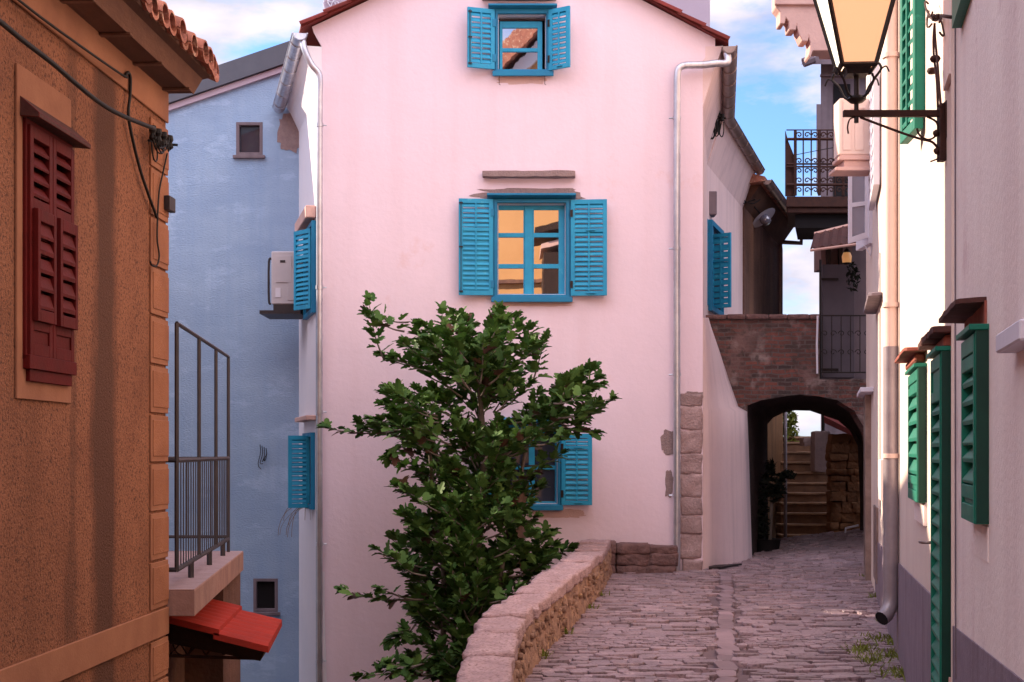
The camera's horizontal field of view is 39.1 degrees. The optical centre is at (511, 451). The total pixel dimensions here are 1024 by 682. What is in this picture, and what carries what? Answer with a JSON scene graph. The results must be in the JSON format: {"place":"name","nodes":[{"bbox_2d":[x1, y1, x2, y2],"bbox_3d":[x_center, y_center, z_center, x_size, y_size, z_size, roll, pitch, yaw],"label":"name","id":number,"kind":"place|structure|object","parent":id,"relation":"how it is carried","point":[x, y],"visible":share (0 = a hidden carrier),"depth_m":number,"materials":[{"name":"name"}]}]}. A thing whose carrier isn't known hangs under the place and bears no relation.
{"place":"outdoors","nodes":[
{"label":"outdoors","id":0,"kind":"place"},
{"bbox_2d":[166,41,298,681],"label":"blue house","id":1,"kind":"structure","parent":0,"point":[233,176],"depth_m":22.30,"materials":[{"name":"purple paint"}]},
{"bbox_2d":[233,122,264,158],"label":"window","id":2,"kind":"structure","parent":1,"relation":"in","point":[249,135],"depth_m":22.38,"materials":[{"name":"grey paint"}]},
{"bbox_2d":[252,578,280,615],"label":"window","id":3,"kind":"structure","parent":1,"relation":"in","point":[265,590],"depth_m":22.34,"materials":[{"name":"grey paint"}]},
{"bbox_2d":[162,0,820,435],"label":"sky","id":4,"kind":"structure","parent":0,"point":[775,93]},
{"bbox_2d":[525,528,904,681],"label":"street","id":5,"kind":"structure","parent":0,"point":[801,608],"depth_m":13.07,"materials":[{"name":"stone"}]},
{"bbox_2d":[609,540,678,573],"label":"return wall","id":6,"kind":"structure","parent":5,"relation":"on","point":[642,557],"depth_m":18.78,"materials":[{"name":"beige stone"}]},
{"bbox_2d":[540,574,905,681],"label":"weeds","id":7,"kind":"object","parent":5,"relation":"on","point":[863,647],"visible":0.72,"depth_m":11.14,"materials":[{"name":"green plant"}]},
{"bbox_2d":[709,563,741,568],"bbox_3d":[2.829,1.558,19.597,0.255,0.025,0.889,0,0,33],"label":"iron plate","id":8,"kind":"object","parent":5,"relation":"on","point":[721,566],"visible":1,"depth_m":19.53,"materials":[{"name":"black metal"}]},
{"bbox_2d":[757,458,796,551],"bbox_3d":[4.154,0.919,22.777,0.698,1.683,0.510,0,0,0],"label":"potted fern","id":9,"kind":"object","parent":5,"relation":"on","point":[772,491],"visible":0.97,"depth_m":22.72,"materials":[{"name":"green plant"}]},
{"bbox_2d":[844,524,858,532],"bbox_3d":[5.657,1.312,24.000,0.242,0.204,0.040,0,0,0],"label":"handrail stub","id":10,"kind":"object","parent":5,"relation":"on","point":[857,525],"visible":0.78,"depth_m":23.98,"materials":[{"name":"grey paint"}]},
{"bbox_2d":[796,147,833,154],"bbox_3d":[5.492,-5.340,25.486,0.301,0.111,0.991,0,0,-35],"label":"overhead wire","id":11,"kind":"object","parent":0,"point":[815,150],"visible":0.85,"depth_m":25.80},
{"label":"lower yard","id":12,"kind":"structure","parent":0,"visible":0},
{"bbox_2d":[0,0,242,681],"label":"orange house","id":13,"kind":"structure","parent":12,"relation":"on","point":[93,588],"depth_m":8.07,"materials":[{"name":"orange plaster"},{"name":"terracotta tile"},{"name":"concrete"}]},
{"bbox_2d":[20,96,90,385],"bbox_3d":[-2.385,-1.054,7.440,0.170,1.408,0.750,0,0,3],"label":"window","id":14,"kind":"structure","parent":13,"relation":"in","point":[50,233],"depth_m":7.36,"materials":[{"name":"red paint"}]},
{"bbox_2d":[17,0,127,78],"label":"cable","id":15,"kind":"object","parent":13,"relation":"attached to","point":[67,36],"visible":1,"depth_m":7.64,"materials":[{"name":"black rubber"}]},
{"bbox_2d":[0,18,155,129],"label":"cable","id":16,"kind":"object","parent":13,"relation":"attached to","point":[38,52],"visible":1,"depth_m":7.31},
{"bbox_2d":[124,71,157,218],"bbox_3d":[-2.308,-1.902,8.969,0.020,0.798,0.664,0,0,3],"label":"cable","id":17,"kind":"object","parent":13,"relation":"attached to","point":[128,73],"visible":0.98,"depth_m":8.82,"materials":[{"name":"black rubber"}]},
{"bbox_2d":[150,153,167,266],"bbox_3d":[-2.287,-1.577,9.327,0.012,0.790,0.380,0,0,3],"label":"cable","id":18,"kind":"object","parent":13,"relation":"attached to","point":[152,265],"visible":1,"depth_m":9.31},
{"bbox_2d":[147,125,177,161],"bbox_3d":[-2.252,-1.948,9.218,0.080,0.259,0.512,0,0,4],"label":"cable bundle","id":19,"kind":"object","parent":13,"relation":"attached to","point":[160,138],"visible":1,"depth_m":9.18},
{"bbox_2d":[164,195,174,212],"bbox_3d":[-2.271,-1.641,9.555,0.040,0.096,0.138,0,0,3],"label":"junction box","id":20,"kind":"object","parent":13,"relation":"attached to","point":[169,203],"visible":1,"depth_m":9.49,"materials":[{"name":"grey paint"}]},
{"bbox_2d":[166,321,229,577],"bbox_3d":[-3.226,0.019,11.474,1.948,1.802,3.484,0,0,0],"label":"balcony railing","id":21,"kind":"object","parent":13,"relation":"on","point":[176,460],"visible":0.76,"depth_m":10.99,"materials":[{"name":"grey metal"}]},
{"bbox_2d":[166,599,281,660],"bbox_3d":[-2.380,1.411,11.750,1.038,0.423,1.500,0,0,0],"label":"tiled canopy","id":22,"kind":"object","parent":13,"relation":"attached to","point":[235,631],"visible":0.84,"depth_m":11.14,"materials":[{"name":"red tile"}]},
{"bbox_2d":[317,290,621,681],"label":"fig tree","id":23,"kind":"object","parent":12,"relation":"on","point":[485,364],"visible":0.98,"depth_m":16.65,"materials":[{"name":"green plant"}]},
{"bbox_2d":[324,0,709,26],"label":"tall lavender house","id":24,"kind":"structure","parent":12,"relation":"on","point":[698,9],"depth_m":30.00,"materials":[{"name":"paint"}]},
{"bbox_2d":[323,0,341,8],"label":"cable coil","id":25,"kind":"object","parent":24,"relation":"attached to","point":[334,1],"visible":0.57,"depth_m":29.93,"materials":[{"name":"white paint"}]},
{"bbox_2d":[272,0,764,681],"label":"pink house","id":26,"kind":"structure","parent":12,"relation":"on","point":[572,176],"depth_m":19.20,"materials":[{"name":"paint"}]},
{"bbox_2d":[259,251,302,318],"bbox_3d":[-3.364,-2.465,21.400,0.622,0.916,0.900,0,0,0],"label":"air conditioner","id":27,"kind":"object","parent":26,"relation":"attached to","point":[282,282],"visible":0.62,"depth_m":21.00,"materials":[{"name":"grey paint"}]},
{"bbox_2d":[278,503,310,536],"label":"dry twigs","id":28,"kind":"object","parent":26,"relation":"hanging from","point":[295,510],"visible":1,"depth_m":20.35,"materials":[{"name":"grey plant"}]},
{"bbox_2d":[288,432,314,509],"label":"window","id":29,"kind":"structure","parent":26,"relation":"in","point":[307,489],"depth_m":20.32,"materials":[{"name":"blue paint"}]},
{"bbox_2d":[294,220,315,319],"bbox_3d":[-2.980,-2.562,20.472,0.255,1.273,1.197,0,0,-14],"label":"window","id":30,"kind":"structure","parent":26,"relation":"in","point":[308,249],"depth_m":20.21,"materials":[{"name":"blue paint"}]},
{"bbox_2d":[467,3,569,75],"bbox_3d":[0.088,-5.475,19.204,1.363,0.969,0.542,0,0,0],"label":"window","id":31,"kind":"structure","parent":26,"relation":"in","point":[517,48],"depth_m":19.12,"materials":[{"name":"blue paint"}]},
{"bbox_2d":[459,193,606,301],"bbox_3d":[0.277,-2.718,19.262,1.968,1.460,0.425,0,0,0],"label":"window","id":32,"kind":"structure","parent":26,"relation":"in","point":[526,253],"depth_m":19.15,"materials":[{"name":"blue paint"}]},
{"bbox_2d":[489,417,591,509],"bbox_3d":[0.271,0.162,19.258,1.584,1.236,0.434,0,0,0],"label":"window","id":33,"kind":"structure","parent":26,"relation":"in","point":[559,491],"depth_m":19.11,"materials":[{"name":"blue paint"}]},
{"bbox_2d":[711,111,725,139],"bbox_3d":[3.096,-5.026,22.186,0.401,0.458,0.141,0,0,0],"label":"cable bundle","id":34,"kind":"object","parent":26,"relation":"attached to","point":[717,127],"visible":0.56,"depth_m":22.16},
{"bbox_2d":[707,219,731,314],"bbox_3d":[3.466,-2.990,23.593,0.365,1.453,1.421,0,0,17],"label":"window","id":35,"kind":"structure","parent":26,"relation":"in","point":[716,237],"depth_m":23.26,"materials":[{"name":"blue paint"}]},
{"bbox_2d":[743,199,760,203],"bbox_3d":[4.507,-4.697,27.043,0.468,0.146,0.146,0,0,-26],"label":"wire bracket","id":36,"kind":"object","parent":26,"relation":"attached to","point":[750,201],"visible":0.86,"depth_m":26.99,"materials":[{"name":"black metal"}]},
{"bbox_2d":[456,539,612,681],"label":"parapet wall","id":37,"kind":"structure","parent":12,"relation":"on","point":[511,637],"depth_m":11.07,"materials":[{"name":"beige stone"}]},
{"bbox_2d":[743,174,802,314],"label":"brown house","id":38,"kind":"structure","parent":12,"relation":"on","point":[762,270],"depth_m":29.08,"materials":[{"name":"paint"}]},
{"bbox_2d":[753,206,774,227],"bbox_3d":[4.740,-4.616,27.986,0.412,0.384,1.253,0,0,35],"label":"enamel wall lamp","id":39,"kind":"object","parent":38,"relation":"attached to","point":[763,217],"visible":0.99,"depth_m":28.20,"materials":[{"name":"grey metal"}]},
{"bbox_2d":[768,412,786,537],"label":"passage side house","id":40,"kind":"structure","parent":12,"relation":"on","point":[775,438],"depth_m":25.98,"materials":[{"name":"orange paint"}]},
{"bbox_2d":[706,314,865,554],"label":"arched bridge","id":41,"kind":"structure","parent":12,"relation":"on","point":[769,361],"depth_m":21.50,"materials":[{"name":"brick"}]},
{"bbox_2d":[816,316,818,373],"bbox_3d":[4.536,-1.590,21.400,0.040,0.862,0.032,0,0,0],"label":"pale pipe","id":42,"kind":"object","parent":41,"relation":"attached to","point":[817,319],"visible":1,"depth_m":21.39,"materials":[{"name":"white metal"}]},
{"bbox_2d":[814,243,865,378],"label":"dark back house","id":43,"kind":"structure","parent":41,"relation":"on","point":[830,256],"depth_m":22.40,"materials":[{"name":"grey paint"}]},
{"bbox_2d":[810,224,855,251],"bbox_3d":[4.999,-3.275,21.652,0.949,0.749,1.818,0,0,14],"label":"awning","id":44,"kind":"object","parent":43,"relation":"attached to","point":[831,238],"visible":0.58,"depth_m":21.48,"materials":[{"name":"pink tile"}]},
{"bbox_2d":[842,237,851,264],"bbox_3d":[4.976,-2.983,21.400,0.150,0.400,0.150,0,0,0],"label":"hanging lamp","id":45,"kind":"object","parent":44,"relation":"hanging from","point":[846,257],"visible":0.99,"depth_m":21.35,"materials":[{"name":"yellow glass"}]},
{"bbox_2d":[846,261,860,291],"bbox_3d":[5.128,-2.645,21.703,0.260,0.496,0.212,0,0,14],"label":"trailing plant","id":46,"kind":"object","parent":44,"relation":"hanging from","point":[852,274],"visible":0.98,"depth_m":21.70,"materials":[{"name":"green plant"}]},
{"bbox_2d":[819,259,853,378],"bbox_3d":[4.946,-2.014,21.940,0.546,1.813,0.120,0,0,0],"label":"grey door","id":47,"kind":"structure","parent":43,"relation":"attached to","point":[836,296],"depth_m":21.95,"materials":[{"name":"black metal"}]},
{"bbox_2d":[821,315,865,372],"bbox_3d":[4.971,-1.604,21.457,0.739,0.867,0.030,0,0,0],"label":"scroll railing","id":48,"kind":"object","parent":41,"relation":"attached to","point":[850,349],"visible":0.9,"depth_m":21.45,"materials":[{"name":"black metal"}]},
{"bbox_2d":[772,0,829,62],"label":"carved cornice house","id":49,"kind":"structure","parent":12,"relation":"on","point":[799,20],"depth_m":23.20,"materials":[{"name":"stone"}]},
{"bbox_2d":[775,436,827,537],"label":"stone stairs","id":50,"kind":"structure","parent":12,"relation":"on","point":[807,513],"depth_m":26.08,"materials":[{"name":"beige stone"}]},
{"bbox_2d":[783,411,799,441],"bbox_3d":[5.245,-0.417,27.495,0.527,1.148,0.539,0,0,0],"label":"wall shrub","id":51,"kind":"object","parent":50,"relation":"on","point":[792,417],"visible":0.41,"depth_m":27.38,"materials":[{"name":"green plant"}]},
{"bbox_2d":[800,431,830,471],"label":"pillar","id":52,"kind":"structure","parent":50,"relation":"on","point":[816,441],"depth_m":26.20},
{"bbox_2d":[822,415,824,430],"bbox_3d":[5.705,-0.660,26.400,0.052,0.587,0.060,0,0,0],"label":"iron post","id":53,"kind":"object","parent":52,"relation":"on","point":[823,426],"visible":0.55,"depth_m":26.38,"materials":[{"name":"black metal"}]},
{"bbox_2d":[824,416,859,532],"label":"stone wall","id":54,"kind":"structure","parent":50,"relation":"on","point":[842,495],"depth_m":25.11,"materials":[{"name":"stone"}]},
{"bbox_2d":[801,56,865,433],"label":"tall grey house","id":55,"kind":"structure","parent":12,"relation":"on","point":[831,95],"depth_m":28.00,"materials":[{"name":"paint"}]},
{"bbox_2d":[785,129,847,239],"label":"iron balcony","id":56,"kind":"structure","parent":55,"relation":"attached to","point":[808,217],"depth_m":26.30,"materials":[{"name":"black metal"}]},
{"bbox_2d":[833,84,849,195],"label":"window","id":57,"kind":"structure","parent":55,"relation":"in","point":[837,95],"depth_m":27.97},
{"bbox_2d":[857,0,950,681],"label":"cream house","id":58,"kind":"structure","parent":12,"relation":"on","point":[905,393],"depth_m":9.02,"materials":[{"name":"paint"}]},
{"bbox_2d":[829,98,869,175],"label":"balcony","id":59,"kind":"structure","parent":58,"relation":"attached to","point":[851,153],"depth_m":15.76,"materials":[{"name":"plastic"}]},
{"bbox_2d":[848,176,872,255],"bbox_3d":[4.158,-2.852,17.404,0.313,1.054,0.650,0,0,0],"label":"open casement","id":60,"kind":"object","parent":58,"relation":"attached to","point":[860,224],"visible":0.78,"depth_m":17.13,"materials":[{"name":"white paint"}]},
{"bbox_2d":[813,0,946,161],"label":"street lantern","id":61,"kind":"object","parent":58,"relation":"attached to","point":[854,32],"visible":0.99,"depth_m":6.67,"materials":[{"name":"metal"}]},
{"bbox_2d":[905,363,926,525],"bbox_3d":[2.366,-0.039,8.446,0.072,0.906,0.926,0,0,12],"label":"window","id":62,"kind":"structure","parent":58,"relation":"in","point":[917,380],"depth_m":8.02,"materials":[{"name":"green paint"}]},
{"bbox_2d":[918,346,950,681],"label":"door","id":63,"kind":"structure","parent":58,"relation":"in","point":[940,542],"depth_m":6.29,"materials":[{"name":"green paint"}]},
{"bbox_2d":[924,1,951,107],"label":"feed cables","id":64,"kind":"object","parent":58,"relation":"attached to","point":[935,58],"visible":1,"depth_m":6.69,"materials":[{"name":"metal"}]},
{"bbox_2d":[939,0,1023,681],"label":"plastered house","id":65,"kind":"structure","parent":12,"relation":"on","point":[983,314],"depth_m":4.88,"materials":[{"name":"grey paint"}]},
{"bbox_2d":[956,324,988,562],"bbox_3d":[1.642,-0.029,5.124,0.078,0.810,0.500,0,0,12],"label":"window","id":66,"kind":"structure","parent":65,"relation":"in","point":[975,346],"depth_m":4.91,"materials":[{"name":"green paint"}]}
]}

